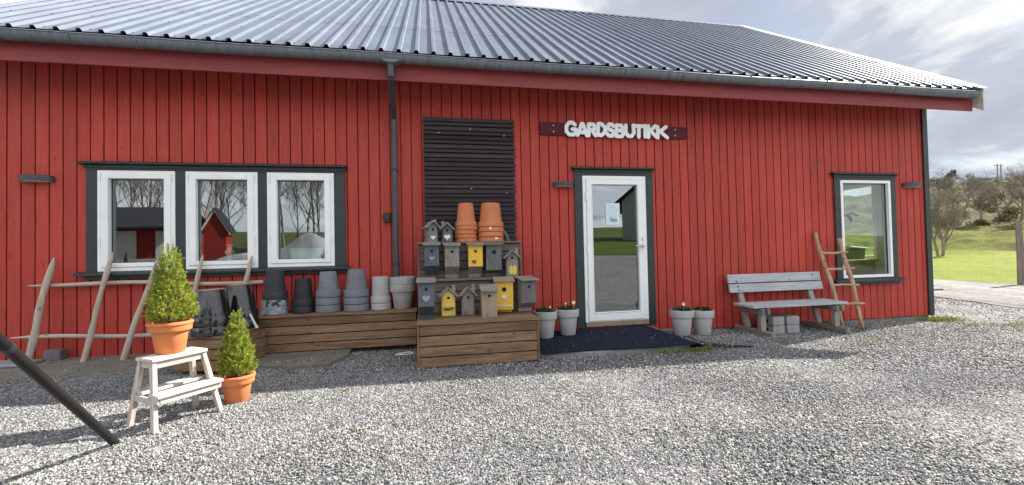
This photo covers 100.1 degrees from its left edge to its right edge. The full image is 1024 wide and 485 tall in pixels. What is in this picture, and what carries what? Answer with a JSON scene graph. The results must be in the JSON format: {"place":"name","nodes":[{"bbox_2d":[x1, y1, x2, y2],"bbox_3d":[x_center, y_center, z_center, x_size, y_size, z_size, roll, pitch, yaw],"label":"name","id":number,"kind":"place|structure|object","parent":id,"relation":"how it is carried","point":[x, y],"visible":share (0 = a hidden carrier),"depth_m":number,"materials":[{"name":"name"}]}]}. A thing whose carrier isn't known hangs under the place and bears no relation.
{"place":"outdoors","nodes":[
{"label":"outdoors","id":0,"kind":"place"},
{"bbox_2d":[224,244,235,259],"bbox_3d":[-3.540,0.131,5.386,0.120,0.220,0.120,-1,-1,-11],"label":"candlestick","id":1,"kind":"object","parent":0,"point":[229,252],"visible":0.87,"depth_m":5.36,"materials":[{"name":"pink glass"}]},
{"bbox_2d":[290,248,324,258],"bbox_3d":[-2.590,0.153,5.639,0.560,0.155,0.200,-1,-1,-11],"label":"storage box","id":2,"kind":"object","parent":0,"point":[301,253],"visible":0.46,"depth_m":5.54,"materials":[{"name":"clear plastic"}]},
{"bbox_2d":[0,296,1023,484],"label":"gravel yard","id":3,"kind":"structure","parent":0,"point":[644,481],"depth_m":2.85,"materials":[{"name":"gravel"}]},
{"bbox_2d":[0,332,120,445],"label":"metal pole","id":4,"kind":"object","parent":3,"relation":"on","point":[18,357],"visible":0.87,"depth_m":2.05,"materials":[{"name":"black metal"}]},
{"bbox_2d":[126,347,222,433],"bbox_3d":[-2.390,1.025,3.068,0.348,0.480,0.454,-2,-1,23],"label":"step stool","id":5,"kind":"object","parent":3,"relation":"on","point":[194,388],"visible":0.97,"depth_m":2.95,"materials":[{"name":"wood"}]},
{"bbox_2d":[140,243,202,354],"bbox_3d":[-2.446,0.391,3.061,0.346,0.787,0.347,-1,-1,-11],"label":"potted spruce","id":6,"kind":"object","parent":5,"relation":"on","point":[169,334],"visible":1,"depth_m":3.02,"materials":[{"name":"plant"}]},
{"bbox_2d":[0,348,353,381],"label":"concrete apron","id":7,"kind":"object","parent":3,"relation":"on","point":[115,363],"visible":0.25,"depth_m":4.46,"materials":[{"name":"concrete"}]},
{"bbox_2d":[0,359,42,367],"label":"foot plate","id":8,"kind":"object","parent":7,"relation":"on","point":[7,364],"visible":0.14,"depth_m":4.53,"materials":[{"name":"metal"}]},
{"bbox_2d":[43,348,66,360],"bbox_3d":[-5.096,1.252,4.786,0.160,0.120,0.100,-1,-1,-11],"label":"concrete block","id":9,"kind":"object","parent":7,"relation":"on","point":[58,354],"visible":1,"depth_m":4.75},
{"bbox_2d":[9,252,263,361],"bbox_3d":[-4.239,0.719,4.889,2.501,1.229,0.291,-1,-1,-11],"label":"pole fence panel","id":10,"kind":"object","parent":7,"relation":"on","point":[34,337],"visible":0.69,"depth_m":4.81,"materials":[{"name":"wood"}]},
{"bbox_2d":[174,325,265,371],"bbox_3d":[-3.001,1.082,4.449,0.538,0.332,0.647,-1,-1,1],"label":"timber planter box","id":11,"kind":"object","parent":7,"relation":"on","point":[214,344],"visible":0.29,"depth_m":4.14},
{"bbox_2d":[190,324,231,337],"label":"glazed pot","id":12,"kind":"object","parent":11,"relation":"on","point":[209,331],"visible":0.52,"depth_m":4.12,"materials":[{"name":"black ceramic"}]},
{"bbox_2d":[190,288,233,326],"bbox_3d":[-2.989,0.638,4.277,0.360,0.346,0.360,-3,-1,21],"label":"glazed pot","id":13,"kind":"object","parent":12,"relation":"on","point":[214,303],"visible":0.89,"depth_m":4.16,"materials":[{"name":"black ceramic"}]},
{"bbox_2d":[235,317,259,329],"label":"glazed pot","id":14,"kind":"object","parent":11,"relation":"on","point":[249,323],"visible":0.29,"depth_m":4.58,"materials":[{"name":"black ceramic"}]},
{"bbox_2d":[227,283,259,318],"bbox_3d":[-2.944,0.635,4.656,0.345,0.366,0.345,-2,-2,-41],"label":"glazed pot","id":15,"kind":"object","parent":14,"relation":"on","point":[240,296],"visible":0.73,"depth_m":4.56,"materials":[{"name":"black ceramic"}]},
{"bbox_2d":[249,314,257,327],"bbox_3d":[-2.736,0.828,4.545,0.090,0.158,0.004,-1,-1,-11],"label":"plant tag","id":16,"kind":"object","parent":15,"relation":"hanging from","point":[254,322],"visible":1,"depth_m":4.54,"materials":[{"name":"white plastic"}]},
{"bbox_2d":[259,306,417,352],"bbox_3d":[-2.208,1.045,5.185,2.090,0.419,0.452,-1,-1,-11],"label":"timber bench box","id":17,"kind":"object","parent":7,"relation":"on","point":[337,319],"visible":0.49,"depth_m":5.01,"materials":[{"name":"wood"}]},
{"bbox_2d":[292,305,313,313],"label":"clay pot","id":18,"kind":"object","parent":17,"relation":"on","point":[303,310],"visible":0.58,"depth_m":5.03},
{"bbox_2d":[292,278,313,306],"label":"clay pot","id":19,"kind":"object","parent":18,"relation":"on","point":[303,295],"visible":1,"depth_m":5.05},
{"bbox_2d":[315,303,340,312],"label":"clay pot","id":20,"kind":"object","parent":17,"relation":"on","point":[328,308],"visible":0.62,"depth_m":5.07,"materials":[{"name":"ceramic"}]},
{"bbox_2d":[315,296,340,305],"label":"clay pot","id":21,"kind":"object","parent":20,"relation":"on","point":[328,301],"visible":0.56,"depth_m":5.07,"materials":[{"name":"ceramic"}]},
{"bbox_2d":[316,271,340,297],"bbox_3d":[-2.220,0.503,5.192,0.285,0.305,0.285,-1,-2,-42],"label":"clay pot","id":22,"kind":"object","parent":21,"relation":"on","point":[328,285],"visible":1,"depth_m":5.10,"materials":[{"name":"ceramic"}]},
{"bbox_2d":[344,303,368,311],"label":"clay pot","id":23,"kind":"object","parent":17,"relation":"on","point":[356,308],"visible":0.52,"depth_m":5.12,"materials":[{"name":"ceramic"}]},
{"bbox_2d":[343,296,368,304],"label":"clay pot","id":24,"kind":"object","parent":23,"relation":"on","point":[354,300],"visible":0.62,"depth_m":5.12,"materials":[{"name":"ceramic"}]},
{"bbox_2d":[344,269,368,296],"bbox_3d":[-1.903,0.491,5.252,0.296,0.330,0.296,-2,-1,40],"label":"clay pot","id":25,"kind":"object","parent":24,"relation":"on","point":[356,284],"visible":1,"depth_m":5.16,"materials":[{"name":"ceramic"}]},
{"bbox_2d":[371,292,390,309],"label":"clay pot","id":26,"kind":"object","parent":17,"relation":"on","point":[382,306],"visible":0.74,"depth_m":5.20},
{"bbox_2d":[371,276,390,303],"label":"clay pot","id":27,"kind":"object","parent":26,"relation":"on","point":[380,289],"visible":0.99,"depth_m":5.21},
{"bbox_2d":[389,284,414,308],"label":"clay pot","id":28,"kind":"object","parent":17,"relation":"on","point":[402,296],"visible":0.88,"depth_m":5.24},
{"bbox_2d":[390,276,415,284],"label":"clay pot","id":29,"kind":"object","parent":28,"relation":"on","point":[402,280],"visible":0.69,"depth_m":5.23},
{"bbox_2d":[212,308,259,403],"bbox_3d":[-2.196,0.898,3.449,0.323,0.747,0.303,-1,-1,-11],"label":"potted spruce","id":30,"kind":"object","parent":3,"relation":"on","point":[238,376],"visible":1,"depth_m":3.39,"materials":[{"name":"plant"}]},
{"bbox_2d":[395,351,413,354],"bbox_3d":[-1.222,1.262,4.878,0.205,0.030,0.057,-1,-1,-11],"label":"plastic hook","id":31,"kind":"object","parent":3,"relation":"on","point":[405,354],"visible":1,"depth_m":4.88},
{"bbox_2d":[416,241,539,368],"bbox_3d":[-0.445,0.642,5.040,1.330,1.314,1.300,-1,-1,-11],"label":"stepped display stand","id":32,"kind":"object","parent":3,"relation":"on","point":[527,336],"visible":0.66,"depth_m":4.49,"materials":[{"name":"wood"}]},
{"bbox_2d":[416,277,435,319],"bbox_3d":[-0.908,0.599,4.545,0.201,0.451,0.224,-1,-1,-11],"label":"birdhouse","id":33,"kind":"object","parent":32,"relation":"on","point":[426,296],"visible":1,"depth_m":4.50,"materials":[{"name":"wood"}]},
{"bbox_2d":[422,242,439,277],"bbox_3d":[-0.957,0.211,5.113,0.206,0.446,0.220,-1,-1,-11],"label":"birdhouse","id":34,"kind":"object","parent":32,"relation":"on","point":[431,257],"visible":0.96,"depth_m":5.07,"materials":[{"name":"wood"}]},
{"bbox_2d":[422,220,440,241],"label":"birdhouse","id":35,"kind":"object","parent":32,"relation":"on","point":[431,230],"visible":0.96,"depth_m":5.23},
{"bbox_2d":[439,221,454,241],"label":"birdhouse","id":36,"kind":"object","parent":32,"relation":"on","point":[446,228],"visible":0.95,"depth_m":5.29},
{"bbox_2d":[438,285,457,315],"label":"birdhouse","id":37,"kind":"object","parent":32,"relation":"on","point":[447,294],"visible":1,"depth_m":4.80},
{"bbox_2d":[443,243,460,277],"bbox_3d":[-0.723,0.212,5.158,0.208,0.436,0.220,-1,-1,-11],"label":"birdhouse","id":38,"kind":"object","parent":32,"relation":"on","point":[451,260],"visible":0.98,"depth_m":5.11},
{"bbox_2d":[455,238,477,241],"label":"terracotta pot","id":39,"kind":"object","parent":32,"relation":"on","point":[466,240],"visible":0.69,"depth_m":5.34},
{"bbox_2d":[454,234,476,237],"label":"terracotta pot","id":40,"kind":"object","parent":39,"relation":"on","point":[465,235],"visible":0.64,"depth_m":5.34,"materials":[{"name":"ceramic"}]},
{"bbox_2d":[454,230,476,233],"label":"terracotta pot","id":41,"kind":"object","parent":40,"relation":"on","point":[465,231],"visible":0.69,"depth_m":5.34,"materials":[{"name":"ceramic"}]},
{"bbox_2d":[455,207,477,229],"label":"terracotta pot","id":42,"kind":"object","parent":41,"relation":"on","point":[469,214],"visible":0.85,"depth_m":5.37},
{"bbox_2d":[455,203,477,225],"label":"terracotta pot","id":43,"kind":"object","parent":42,"relation":"on","point":[461,220],"visible":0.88,"depth_m":5.38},
{"bbox_2d":[458,284,477,314],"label":"birdhouse","id":44,"kind":"object","parent":32,"relation":"on","point":[466,295],"visible":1,"depth_m":4.85,"materials":[{"name":"wood"}]},
{"bbox_2d":[466,242,484,276],"bbox_3d":[-0.447,0.208,5.211,0.210,0.436,0.220,-1,-1,-11],"label":"birdhouse","id":45,"kind":"object","parent":32,"relation":"on","point":[475,257],"visible":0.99,"depth_m":5.16,"materials":[{"name":"yellow wood"}]},
{"bbox_2d":[479,284,498,317],"bbox_3d":[-0.253,0.637,4.702,0.195,0.354,0.195,-1,-1,-11],"label":"birdhouse","id":46,"kind":"object","parent":32,"relation":"on","point":[488,293],"visible":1,"depth_m":4.65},
{"bbox_2d":[478,236,503,241],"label":"terracotta pot","id":47,"kind":"object","parent":32,"relation":"on","point":[491,238],"visible":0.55,"depth_m":5.38,"materials":[{"name":"ceramic"}]},
{"bbox_2d":[477,231,503,236],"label":"terracotta pot","id":48,"kind":"object","parent":47,"relation":"on","point":[489,234],"visible":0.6,"depth_m":5.38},
{"bbox_2d":[477,226,503,231],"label":"terracotta pot","id":49,"kind":"object","parent":48,"relation":"on","point":[491,228],"visible":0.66,"depth_m":5.38,"materials":[{"name":"ceramic"}]},
{"bbox_2d":[477,202,503,226],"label":"terracotta pot","id":50,"kind":"object","parent":49,"relation":"on","point":[490,214],"visible":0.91,"depth_m":5.41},
{"bbox_2d":[483,242,503,276],"bbox_3d":[-0.227,0.204,5.253,0.228,0.436,0.220,-1,-1,-11],"label":"birdhouse","id":51,"kind":"object","parent":32,"relation":"on","point":[493,259],"visible":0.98,"depth_m":5.20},
{"bbox_2d":[492,276,514,311],"bbox_3d":[-0.095,0.608,4.963,0.241,0.416,0.229,-1,-1,-6],"label":"birdhouse","id":52,"kind":"object","parent":32,"relation":"on","point":[504,284],"visible":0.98,"depth_m":4.90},
{"bbox_2d":[503,229,509,240],"bbox_3d":[-0.072,-0.090,5.527,0.095,0.170,0.054,-1,-1,-11],"label":"carved bird","id":53,"kind":"object","parent":32,"relation":"on","point":[506,236],"visible":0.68,"depth_m":5.51},
{"bbox_2d":[503,248,520,276],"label":"birdhouse","id":54,"kind":"object","parent":32,"relation":"on","point":[510,257],"visible":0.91,"depth_m":5.19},
{"bbox_2d":[514,276,538,311],"bbox_3d":[0.177,0.604,5.022,0.222,0.416,0.220,-1,-1,-23],"label":"birdhouse","id":55,"kind":"object","parent":32,"relation":"on","point":[526,287],"visible":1,"depth_m":4.98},
{"bbox_2d":[0,0,986,359],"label":"barn","id":56,"kind":"structure","parent":3,"relation":"on","point":[268,134],"depth_m":5.96,"materials":[{"name":"painted wood"},{"name":"metal"},{"name":"glass"}]},
{"bbox_2d":[19,174,54,181],"bbox_3d":[-5.385,-0.723,4.832,0.327,0.073,0.110,-1,-1,-11],"label":"wall lamp","id":57,"kind":"object","parent":56,"relation":"attached to","point":[34,178],"visible":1,"depth_m":4.80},
{"bbox_2d":[97,170,175,271],"bbox_3d":[-4.410,-0.256,5.075,0.796,1.176,0.122,-1,-1,-11],"label":"window","id":58,"kind":"structure","parent":56,"relation":"in","point":[105,245],"depth_m":5.01,"materials":[{"name":"wood"}]},
{"bbox_2d":[185,171,258,268],"bbox_3d":[-3.522,-0.271,5.245,0.788,1.176,0.122,-1,-1,-11],"label":"window","id":59,"kind":"structure","parent":56,"relation":"in","point":[193,178],"depth_m":5.20,"materials":[{"name":"wood"}]},
{"bbox_2d":[267,172,334,266],"bbox_3d":[-2.647,-0.286,5.413,0.780,1.176,0.122,-1,-1,-11],"label":"window","id":60,"kind":"structure","parent":56,"relation":"in","point":[273,179],"depth_m":5.37,"materials":[{"name":"wood"}]},
{"bbox_2d":[383,213,390,221],"bbox_3d":[-1.621,-0.324,5.565,0.090,0.115,0.068,-1,-1,-11],"label":"outlet box","id":61,"kind":"object","parent":56,"relation":"attached to","point":[386,217],"visible":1,"depth_m":5.54,"materials":[{"name":"black plastic"}]},
{"bbox_2d":[423,117,516,292],"bbox_3d":[-0.550,-0.479,5.780,1.240,2.381,0.055,-1,-1,-11],"label":"slatted panel","id":62,"kind":"object","parent":56,"relation":"attached to","point":[469,160],"visible":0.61,"depth_m":5.77,"materials":[{"name":"black dark stained timber"}]},
{"bbox_2d":[553,181,573,186],"bbox_3d":[0.731,-0.814,6.006,0.309,0.063,0.110,-1,-1,-11],"label":"wall lamp","id":63,"kind":"object","parent":56,"relation":"attached to","point":[563,184],"visible":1,"depth_m":5.97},
{"bbox_2d":[605,203,619,224],"bbox_3d":[1.450,-0.410,6.176,0.214,0.312,0.004,-1,-1,-11],"label":"notice","id":64,"kind":"object","parent":56,"relation":"attached to","point":[612,213],"visible":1,"depth_m":6.17,"materials":[{"name":"paper"}]},
{"bbox_2d":[540,121,686,139],"bbox_3d":[1.502,-1.614,6.199,2.257,0.230,0.058,-1,-1,-11],"label":"shop sign","id":65,"kind":"object","parent":56,"relation":"attached to","point":[608,130],"visible":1,"depth_m":6.17,"materials":[{"name":"metal"}]},
{"bbox_2d":[582,176,648,326],"bbox_3d":[1.492,0.112,6.159,0.964,2.138,0.175,-1,-1,-11],"label":"door","id":66,"kind":"structure","parent":56,"relation":"in","point":[641,316],"depth_m":6.13,"materials":[{"name":"white wood"}]},
{"bbox_2d":[843,184,858,221],"bbox_3d":[5.752,-0.683,7.348,0.425,0.682,0.054,-1,-1,-11],"label":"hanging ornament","id":67,"kind":"object","parent":56,"relation":"hanging from","point":[849,216],"visible":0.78,"depth_m":7.33,"materials":[{"name":"grey plant"}]},
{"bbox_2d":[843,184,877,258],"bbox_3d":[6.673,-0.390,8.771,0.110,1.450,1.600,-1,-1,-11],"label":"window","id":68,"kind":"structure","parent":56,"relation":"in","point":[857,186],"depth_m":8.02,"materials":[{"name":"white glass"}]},
{"bbox_2d":[846,259,878,273],"bbox_3d":[5.990,0.757,8.103,1.320,0.860,0.800,-1,-1,-11],"label":"table","id":69,"kind":"object","parent":56,"relation":"on","point":[864,266],"visible":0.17,"depth_m":7.83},
{"bbox_2d":[845,246,866,258],"bbox_3d":[6.469,0.191,8.158,0.379,0.248,0.280,-1,-1,-11],"label":"crate","id":70,"kind":"object","parent":69,"relation":"on","point":[854,252],"visible":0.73,"depth_m":8.04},
{"bbox_2d":[840,180,893,277],"bbox_3d":[5.776,-0.222,7.035,0.982,1.582,0.104,-1,-1,-11],"label":"window","id":71,"kind":"structure","parent":56,"relation":"in","point":[886,193],"depth_m":7.07,"materials":[{"name":"wood"}]},
{"bbox_2d":[901,182,921,187],"bbox_3d":[6.704,-0.960,7.154,0.379,0.076,0.110,-1,-1,-11],"label":"wall lamp","id":72,"kind":"object","parent":56,"relation":"attached to","point":[912,185],"visible":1,"depth_m":7.11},
{"bbox_2d":[540,326,689,358],"bbox_3d":[1.167,1.345,5.426,1.979,0.278,1.245,-1,-1,-11],"label":"doorstep","id":73,"kind":"object","parent":3,"relation":"on","point":[598,353],"visible":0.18,"depth_m":4.79,"materials":[{"name":"concrete"}]},
{"bbox_2d":[540,325,753,353],"bbox_3d":[1.497,1.237,5.469,2.607,0.101,1.260,-1,-1,-11],"label":"door mat","id":74,"kind":"object","parent":73,"relation":"on","point":[609,338],"depth_m":5.21,"materials":[{"name":"rubber"}]},
{"bbox_2d":[533,306,556,338],"bbox_3d":[0.427,1.010,5.490,0.305,0.400,0.311,-1,-1,-11],"label":"planted pot","id":75,"kind":"object","parent":74,"relation":"on","point":[547,316],"visible":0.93,"depth_m":5.39,"materials":[{"name":"grey ceramic"}]},
{"bbox_2d":[556,301,578,335],"bbox_3d":[0.731,0.984,5.654,0.305,0.447,0.306,-1,-1,-11],"label":"planted pot","id":76,"kind":"object","parent":74,"relation":"on","point":[567,315],"visible":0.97,"depth_m":5.55,"materials":[{"name":"grey ceramic"}]},
{"bbox_2d":[325,315,1023,394],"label":"grass tufts","id":77,"kind":"object","parent":3,"relation":"on","point":[945,318],"visible":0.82,"depth_m":5.95,"materials":[{"name":"green plant"}]},
{"bbox_2d":[669,302,693,335],"bbox_3d":[2.300,1.024,5.811,0.305,0.442,0.305,-1,-1,-11],"label":"planted pot","id":78,"kind":"object","parent":3,"relation":"on","point":[683,316],"visible":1,"depth_m":5.71,"materials":[{"name":"grey ceramic"}]},
{"bbox_2d":[692,306,713,334],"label":"planted pot","id":79,"kind":"object","parent":3,"relation":"on","point":[702,320],"visible":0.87,"depth_m":5.81,"materials":[{"name":"grey ceramic"}]},
{"bbox_2d":[757,323,784,333],"bbox_3d":[3.740,1.238,6.204,0.201,0.120,0.300,-1,-1,-14],"label":"concrete block","id":80,"kind":"object","parent":3,"relation":"on","point":[779,329],"depth_m":6.07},
{"bbox_2d":[756,314,783,325],"bbox_3d":[3.729,1.115,6.200,0.201,0.120,0.300,-1,-1,-16],"label":"concrete block","id":81,"kind":"object","parent":80,"relation":"on","point":[774,320],"depth_m":6.07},
{"bbox_2d":[726,271,850,337],"bbox_3d":[4.058,0.881,6.269,1.620,0.844,0.730,-1,-1,-11],"label":"garden bench","id":82,"kind":"object","parent":3,"relation":"on","point":[761,309],"visible":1,"depth_m":6.38,"materials":[{"name":"grey wood"}]},
{"bbox_2d":[784,324,799,332],"bbox_3d":[3.986,1.233,6.251,0.201,0.120,0.300,-1,-1,-9],"label":"concrete block","id":83,"kind":"object","parent":3,"relation":"on","point":[793,328],"depth_m":6.11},
{"bbox_2d":[772,313,799,324],"bbox_3d":[3.985,1.110,6.254,0.201,0.120,0.300,-1,-1,-7],"label":"concrete block","id":84,"kind":"object","parent":83,"relation":"on","point":[789,319],"depth_m":6.11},
{"bbox_2d":[812,233,864,328],"bbox_3d":[5.058,0.570,6.657,0.613,1.469,0.317,-2,-1,34],"label":"rustic ladder","id":85,"kind":"object","parent":3,"relation":"on","point":[856,303],"visible":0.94,"depth_m":6.59,"materials":[{"name":"brown wood"}]},
{"bbox_2d":[0,0,1023,195],"label":"sky","id":86,"kind":"structure","parent":0,"point":[977,42],"materials":[{"name":"grey"}]},
{"bbox_2d":[843,178,1023,234],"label":"hill","id":87,"kind":"structure","parent":0,"point":[861,207],"depth_m":59.48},
{"bbox_2d":[929,176,949,185],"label":"scrub bush","id":88,"kind":"object","parent":87,"relation":"on","point":[932,179],"visible":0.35,"depth_m":77.08,"materials":[{"name":"plant"}]},
{"bbox_2d":[930,167,960,203],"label":"bare tree","id":89,"kind":"object","parent":87,"relation":"on","point":[949,184],"visible":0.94,"depth_m":57.77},
{"bbox_2d":[940,182,958,201],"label":"bare tree","id":90,"kind":"object","parent":87,"relation":"on","point":[951,188],"visible":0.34,"depth_m":65.47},
{"bbox_2d":[934,186,965,213],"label":"bare tree","id":91,"kind":"object","parent":87,"relation":"on","point":[952,198],"visible":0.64,"depth_m":52.23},
{"bbox_2d":[946,169,956,179],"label":"pine tree","id":92,"kind":"object","parent":87,"relation":"on","point":[954,173],"visible":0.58,"depth_m":77.95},
{"bbox_2d":[957,173,980,196],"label":"bare tree","id":93,"kind":"object","parent":87,"relation":"on","point":[966,176],"visible":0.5,"depth_m":66.56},
{"bbox_2d":[957,172,988,207],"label":"bare tree","id":94,"kind":"object","parent":87,"relation":"on","point":[971,185],"visible":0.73,"depth_m":55.65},
{"bbox_2d":[965,218,991,225],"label":"scrub bush","id":95,"kind":"object","parent":87,"relation":"on","point":[982,222],"visible":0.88,"depth_m":46.19,"materials":[{"name":"green plant"}]},
{"bbox_2d":[962,185,995,220],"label":"bare tree","id":96,"kind":"object","parent":87,"relation":"on","point":[979,202],"visible":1,"depth_m":47.19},
{"bbox_2d":[969,169,996,194],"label":"bare tree","id":97,"kind":"object","parent":87,"relation":"on","point":[978,180],"visible":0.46,"depth_m":58.48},
{"bbox_2d":[978,200,995,207],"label":"scrub bush","id":98,"kind":"object","parent":87,"relation":"on","point":[989,205],"visible":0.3,"depth_m":54.91,"materials":[{"name":"green plant"}]},
{"bbox_2d":[968,173,1014,220],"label":"bare tree","id":99,"kind":"object","parent":87,"relation":"on","point":[995,203],"visible":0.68,"depth_m":48.25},
{"bbox_2d":[994,164,1002,175],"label":"power line pole","id":100,"kind":"object","parent":87,"relation":"on","point":[997,165],"visible":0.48,"depth_m":94.97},
{"bbox_2d":[991,213,1017,221],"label":"scrub bush","id":101,"kind":"object","parent":87,"relation":"on","point":[1006,218],"visible":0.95,"depth_m":46.60,"materials":[{"name":"green plant"}]},
{"bbox_2d":[998,174,1021,202],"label":"bare tree","id":102,"kind":"object","parent":87,"relation":"on","point":[1007,177],"visible":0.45,"depth_m":56.96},
{"bbox_2d":[1001,206,1020,216],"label":"scrub bush","id":103,"kind":"object","parent":87,"relation":"on","point":[1007,211],"visible":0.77,"depth_m":49.94,"materials":[{"name":"green plant"}]},
{"bbox_2d":[1001,176,1023,218],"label":"bare tree","id":104,"kind":"object","parent":87,"relation":"on","point":[1020,193],"visible":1,"depth_m":45.95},
{"bbox_2d":[1005,163,1023,188],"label":"bare tree","id":105,"kind":"object","parent":87,"relation":"on","point":[1019,175],"visible":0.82,"depth_m":50.79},
{"bbox_2d":[845,226,1023,252],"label":"grassy bank","id":106,"kind":"structure","parent":0,"point":[984,236],"depth_m":38.30,"materials":[{"name":"green plant"}]},
{"bbox_2d":[865,250,1016,283],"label":"lawn","id":107,"kind":"structure","parent":0,"point":[985,262],"depth_m":21.26,"materials":[{"name":"green plant"}]},
{"bbox_2d":[930,188,970,255],"bbox_3d":[32.194,-1.729,32.327,3.991,5.837,3.460,-2,-1,27],"label":"bare tree","id":108,"kind":"object","parent":107,"relation":"on","point":[937,226],"visible":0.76,"depth_m":31.90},
{"bbox_2d":[937,221,1023,284],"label":"wire fence","id":109,"kind":"object","parent":107,"relation":"on","point":[1019,250],"visible":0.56,"depth_m":12.99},
{"bbox_2d":[933,279,1023,307],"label":"gravel road","id":110,"kind":"structure","parent":0,"point":[1005,294],"depth_m":11.06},
{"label":"clay pot","id":111,"kind":"object","parent":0,"visible":0},
{"bbox_2d":[261,298,288,314],"bbox_3d":[-2.801,0.748,5.075,0.294,0.182,0.294,-1,-1,-11],"label":"plastic wrap","id":112,"kind":"object","parent":111,"relation":"attached to","point":[274,310],"visible":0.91,"depth_m":4.96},
{"bbox_2d":[263,298,287,306],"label":"clay pot","id":113,"kind":"object","parent":111,"relation":"on","point":[276,303],"visible":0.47,"depth_m":4.96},
{"bbox_2d":[262,270,287,299],"bbox_3d":[-2.805,0.496,5.079,0.272,0.335,0.272,-1,-1,14],"label":"clay pot","id":114,"kind":"object","parent":113,"relation":"on","point":[274,287],"visible":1,"depth_m":4.99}
]}

